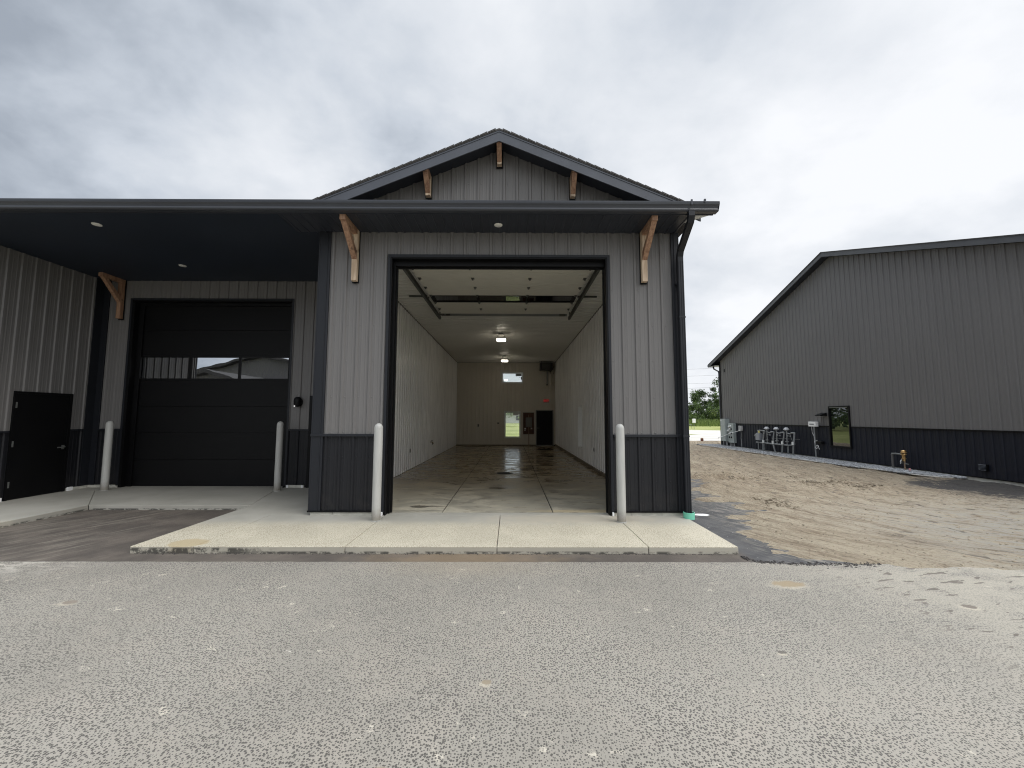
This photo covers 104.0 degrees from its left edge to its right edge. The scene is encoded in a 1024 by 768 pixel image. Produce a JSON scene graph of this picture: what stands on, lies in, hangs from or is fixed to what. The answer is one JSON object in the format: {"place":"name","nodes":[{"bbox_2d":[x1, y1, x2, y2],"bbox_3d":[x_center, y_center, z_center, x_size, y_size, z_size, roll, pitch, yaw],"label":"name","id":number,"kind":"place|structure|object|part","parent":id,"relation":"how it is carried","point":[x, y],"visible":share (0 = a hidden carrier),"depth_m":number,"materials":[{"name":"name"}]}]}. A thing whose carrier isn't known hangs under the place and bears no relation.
{"place":"outdoors","nodes":[
{"label":"outdoors","id":0,"kind":"place"},
{"bbox_2d":[0,486,737,553],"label":"concrete apron","id":1,"kind":"object","parent":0,"point":[264,519],"visible":0.81,"depth_m":5.83,"materials":[{"name":"grey concrete"}]},
{"bbox_2d":[99,421,113,490],"bbox_3d":[-8.943,1.578,8.834,0.148,1.520,0.148,0,-5,0],"label":"bollard","id":2,"kind":"object","parent":1,"relation":"on","point":[107,455],"visible":1,"depth_m":8.80,"materials":[{"name":"grey metal"}]},
{"bbox_2d":[273,421,283,490],"bbox_3d":[-5.153,1.587,8.837,0.148,1.520,0.148,0,-5,0],"label":"bollard","id":3,"kind":"object","parent":1,"relation":"on","point":[278,456],"visible":1,"depth_m":8.79,"materials":[{"name":"grey metal"}]},
{"bbox_2d":[371,423,382,521],"bbox_3d":[-2.134,1.386,6.341,0.148,1.520,0.148,0,-5,0],"label":"bollard","id":4,"kind":"object","parent":1,"relation":"on","point":[377,474],"visible":1,"depth_m":6.29,"materials":[{"name":"grey metal"}]},
{"bbox_2d":[615,424,626,522],"bbox_3d":[1.711,1.391,6.289,0.148,1.520,0.148,0,-5,0],"label":"bollard","id":5,"kind":"object","parent":1,"relation":"on","point":[620,476],"visible":1,"depth_m":6.24,"materials":[{"name":"grey metal"}]},
{"bbox_2d":[0,479,853,564],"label":"asphalt patch","id":6,"kind":"object","parent":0,"point":[88,535],"visible":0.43,"depth_m":5.30,"materials":[{"name":"grey asphalt"}]},
{"bbox_2d":[134,553,880,568],"bbox_3d":[-0.189,2.119,4.959,9.037,0.019,0.465,0,-5,3],"label":"asphalt rubble","id":7,"kind":"object","parent":6,"relation":"on","point":[827,564],"visible":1,"depth_m":4.72,"materials":[{"name":"black asphalt"}]},
{"bbox_2d":[442,446,552,512],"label":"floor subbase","id":8,"kind":"structure","parent":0,"point":[535,473],"depth_m":9.49,"materials":[{"name":"grey concrete"}]},
{"bbox_2d":[392,446,605,512],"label":"garage floor","id":9,"kind":"structure","parent":0,"point":[569,483],"depth_m":9.78,"materials":[{"name":"grey concrete"}]},
{"bbox_2d":[496,472,512,474],"bbox_3d":[-0.225,2.590,11.591,0.500,0.018,0.500,0,-5,0],"label":"floor drain","id":10,"kind":"object","parent":9,"relation":"in","point":[503,473],"visible":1,"depth_m":11.50,"materials":[{"name":"metal"}]},
{"bbox_2d":[0,561,1023,767],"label":"asphalt lot","id":11,"kind":"structure","parent":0,"point":[432,665],"depth_m":2.75,"materials":[{"name":"grey asphalt"}]},
{"bbox_2d":[0,0,1023,411],"label":"sky","id":12,"kind":"structure","parent":0,"point":[815,127],"materials":[{"name":"white"}]},
{"bbox_2d":[506,423,518,435],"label":"lawn","id":13,"kind":"structure","parent":0,"point":[512,429],"depth_m":57.25,"materials":[{"name":"green plant"}]},
{"bbox_2d":[506,414,518,422],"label":"house","id":14,"kind":"structure","parent":13,"relation":"on","point":[513,419],"depth_m":114.53,"materials":[{"name":"white"}]},
{"bbox_2d":[689,418,719,426],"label":"tall grass","id":15,"kind":"structure","parent":0,"point":[709,422],"depth_m":82.42,"materials":[{"name":"green plant"}]},
{"bbox_2d":[689,426,719,429],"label":"field","id":16,"kind":"structure","parent":0,"point":[704,428],"depth_m":65.53,"materials":[{"name":"green plant"}]},
{"bbox_2d":[688,389,707,419],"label":"tree","id":17,"kind":"object","parent":16,"relation":"on","point":[693,396],"visible":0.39,"depth_m":99.75,"materials":[{"name":"green plant"}]},
{"bbox_2d":[688,401,713,420],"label":"bush","id":18,"kind":"object","parent":16,"relation":"on","point":[693,406],"visible":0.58,"depth_m":94.35,"materials":[{"name":"green plant"}]},
{"bbox_2d":[688,389,713,415],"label":"tree","id":19,"kind":"object","parent":16,"relation":"on","point":[702,393],"visible":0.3,"depth_m":102.48,"materials":[{"name":"green plant"}]},
{"bbox_2d":[694,403,719,420],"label":"bush","id":20,"kind":"object","parent":16,"relation":"on","point":[703,415],"visible":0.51,"depth_m":93.47,"materials":[{"name":"green plant"}]},
{"bbox_2d":[704,377,718,419],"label":"tree","id":21,"kind":"object","parent":16,"relation":"on","point":[714,396],"visible":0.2,"depth_m":98.80,"materials":[{"name":"green plant"}]},
{"bbox_2d":[709,406,719,417],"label":"bush","id":22,"kind":"object","parent":16,"relation":"on","point":[716,412],"visible":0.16,"depth_m":91.63,"materials":[{"name":"green plant"}]},
{"bbox_2d":[689,430,720,440],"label":"road","id":23,"kind":"structure","parent":0,"point":[709,435],"depth_m":38.67,"materials":[{"name":"grey asphalt"}]},
{"bbox_2d":[690,441,1023,569],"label":"dirt yard","id":24,"kind":"structure","parent":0,"point":[952,516],"depth_m":7.29,"materials":[{"name":"brown soil"}]},
{"bbox_2d":[691,459,894,510],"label":"soil clods","id":25,"kind":"object","parent":24,"relation":"on","point":[781,501],"visible":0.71,"depth_m":10.05,"materials":[{"name":"brown soil"}]},
{"bbox_2d":[697,444,966,478],"bbox_3d":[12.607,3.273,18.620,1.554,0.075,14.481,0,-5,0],"label":"gravel","id":26,"kind":"structure","parent":24,"relation":"on","point":[859,465],"depth_m":14.79,"materials":[{"name":"grey gravel"}]},
{"bbox_2d":[754,427,799,454],"bbox_3d":[12.766,2.786,19.418,0.346,1.398,3.100,0,-5,0],"label":"gas meter manifold","id":27,"kind":"object","parent":26,"relation":"on","point":[758,435],"visible":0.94,"depth_m":19.21,"materials":[{"name":"grey metal"}]},
{"bbox_2d":[891,450,908,469],"bbox_3d":[12.819,2.542,13.205,0.170,0.720,0.576,0,-5,0],"label":"brass valve","id":28,"kind":"object","parent":26,"relation":"on","point":[903,453],"visible":0.98,"depth_m":13.10,"materials":[{"name":"metal"}]},
{"label":"ground","id":29,"kind":"structure","parent":0,"visible":0},
{"bbox_2d":[0,128,719,515],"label":"garage building","id":30,"kind":"structure","parent":29,"relation":"on","point":[394,302],"depth_m":7.99,"materials":[{"name":"grey metal"}]},
{"bbox_2d":[2,391,73,500],"bbox_3d":[-9.692,1.255,8.229,0.082,2.160,1.045,0,-5,0],"label":"side door","id":31,"kind":"structure","parent":30,"relation":"in","point":[40,424],"depth_m":8.18,"materials":[{"name":"metal"}]},
{"bbox_2d":[91,222,102,226],"bbox_3d":[-7.005,-2.688,6.747,0.140,0.013,0.140,0,-5,0],"label":"recessed light","id":32,"kind":"object","parent":30,"relation":"attached to","point":[96,224],"visible":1,"depth_m":6.73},
{"bbox_2d":[132,306,290,485],"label":"overhead door","id":33,"kind":"structure","parent":30,"relation":"in","point":[192,356],"depth_m":9.50,"materials":[{"name":"black metal"}]},
{"bbox_2d":[294,397,302,406],"bbox_3d":[-4.957,0.414,9.249,0.170,0.235,0.175,0,-5,0],"label":"wall lantern","id":34,"kind":"object","parent":30,"relation":"attached to","point":[298,401],"depth_m":9.20,"materials":[{"name":"black metal"}]},
{"bbox_2d":[306,396,312,487],"bbox_3d":[-4.194,1.352,9.251,1.040,2.160,0.049,0,-5,0],"label":"recess door","id":35,"kind":"structure","parent":30,"relation":"in","point":[310,402],"depth_m":9.22,"materials":[{"name":"black metal"}]},
{"bbox_2d":[496,333,505,340],"bbox_3d":[-0.411,-1.769,15.083,0.361,0.305,0.213,0,-5,0],"label":"garage lamp","id":36,"kind":"object","parent":30,"relation":"attached to","point":[500,338],"visible":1,"depth_m":14.99,"materials":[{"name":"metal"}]},
{"bbox_2d":[403,269,599,319],"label":"overhead door","id":37,"kind":"structure","parent":30,"relation":"in","point":[454,292],"depth_m":9.56,"materials":[{"name":"metal"}]},
{"bbox_2d":[502,372,522,382],"bbox_3d":[0.023,-0.362,23.209,1.250,0.665,0.135,0,-5,0],"label":"window","id":38,"kind":"structure","parent":30,"relation":"in","point":[517,373],"depth_m":23.20,"materials":[{"name":"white glass"}]},
{"bbox_2d":[504,411,520,437],"bbox_3d":[0.027,2.334,22.985,0.960,1.535,0.135,0,-5,0],"label":"window","id":39,"kind":"structure","parent":30,"relation":"in","point":[514,412],"depth_m":22.97,"materials":[{"name":"white glass"}]},
{"bbox_2d":[523,412,533,445],"bbox_3d":[0.947,2.573,22.852,0.650,1.900,0.136,0,-5,0],"label":"breaker board","id":40,"kind":"object","parent":30,"relation":"attached to","point":[528,423],"visible":1,"depth_m":22.90,"materials":[{"name":"red wood"}]},
{"bbox_2d":[536,410,553,445],"bbox_3d":[1.867,2.536,22.923,1.020,2.090,0.062,0,-5,0],"label":"back door","id":41,"kind":"structure","parent":30,"relation":"in","point":[544,418],"depth_m":22.91,"materials":[{"name":"metal"}]},
{"bbox_2d":[539,361,553,385],"bbox_3d":[1.980,-0.610,22.835,0.891,1.355,0.775,0,-5,0],"label":"unit heater","id":42,"kind":"object","parent":30,"relation":"hanging from","point":[547,366],"visible":1,"depth_m":22.52,"materials":[{"name":"metal"}]},
{"bbox_2d":[578,405,582,448],"bbox_3d":[2.664,1.576,14.787,0.285,1.576,0.936,0,-5,0],"label":"window","id":43,"kind":"structure","parent":30,"relation":"in","point":[580,435],"depth_m":15.21,"materials":[{"name":"white plastic"}]},
{"bbox_2d":[683,511,694,519],"bbox_3d":[2.868,2.130,6.483,0.176,0.105,0.176,0,-5,0],"label":"drain pipe","id":44,"kind":"object","parent":30,"relation":"attached to","point":[690,516],"visible":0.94,"depth_m":6.41,"materials":[{"name":"green plastic"}]},
{"bbox_2d":[707,233,1023,486],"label":"metal warehouse","id":45,"kind":"structure","parent":29,"relation":"on","point":[881,354],"depth_m":13.57,"materials":[{"name":"metal"}]},
{"bbox_2d":[720,419,729,445],"bbox_3d":[12.841,2.971,24.070,0.282,1.762,0.540,0,-5,0],"label":"electrical cabinet","id":46,"kind":"object","parent":45,"relation":"attached to","point":[724,425],"visible":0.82,"depth_m":23.91,"materials":[{"name":"grey metal"}]},
{"bbox_3d":[12.708,2.763,24.086,0.008,1.240,0.460,0,-5,0],"label":"door","id":47,"kind":"part","parent":46,"relation":"part of","materials":[{"name":"grey metal"}]},
{"bbox_2d":[718,426,742,444],"bbox_3d":[12.796,3.092,23.610,0.245,1.285,2.401,0,-5,-4],"label":"junction box","id":48,"kind":"object","parent":45,"relation":"attached to","point":[740,428],"visible":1,"depth_m":22.57,"materials":[{"name":"plastic"}]},
{"bbox_2d":[727,423,736,446],"bbox_3d":[12.866,3.049,23.426,0.235,1.500,0.590,0,-5,0],"label":"meter cabinet","id":49,"kind":"object","parent":45,"relation":"attached to","point":[732,438],"visible":0.98,"depth_m":23.26,"materials":[{"name":"metal"}]},
{"bbox_2d":[808,422,818,456],"bbox_3d":[12.915,2.443,17.085,0.143,1.660,0.410,0,-5,0],"label":"utility box","id":50,"kind":"object","parent":45,"relation":"attached to","point":[813,424],"visible":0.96,"depth_m":17.02,"materials":[{"name":"white plastic"}]},
{"bbox_2d":[814,441,824,448],"bbox_3d":[12.922,2.563,16.809,0.171,0.366,0.361,0,-5,0],"label":"wall box","id":51,"kind":"object","parent":45,"relation":"attached to","point":[820,442],"visible":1,"depth_m":16.73,"materials":[{"name":"black plastic"}]},
{"bbox_2d":[815,413,826,422],"bbox_3d":[12.862,1.464,16.649,0.298,0.538,0.280,0,-5,0],"label":"wall light","id":52,"kind":"object","parent":45,"relation":"attached to","point":[822,414],"visible":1,"depth_m":16.58,"materials":[{"name":"black metal"}]},
{"bbox_2d":[828,406,852,448],"bbox_3d":[13.035,1.701,15.877,0.095,1.660,1.020,0,-5,0],"label":"window","id":53,"kind":"structure","parent":45,"relation":"in","point":[840,433],"depth_m":15.87,"materials":[{"name":"black glass"}]},
{"bbox_2d":[978,464,988,470],"bbox_3d":[12.998,2.307,11.030,0.080,0.180,0.200,0,-5,0],"label":"wall vent","id":54,"kind":"object","parent":45,"relation":"attached to","point":[983,467],"depth_m":11.00,"materials":[{"name":"grey metal"}]}
]}

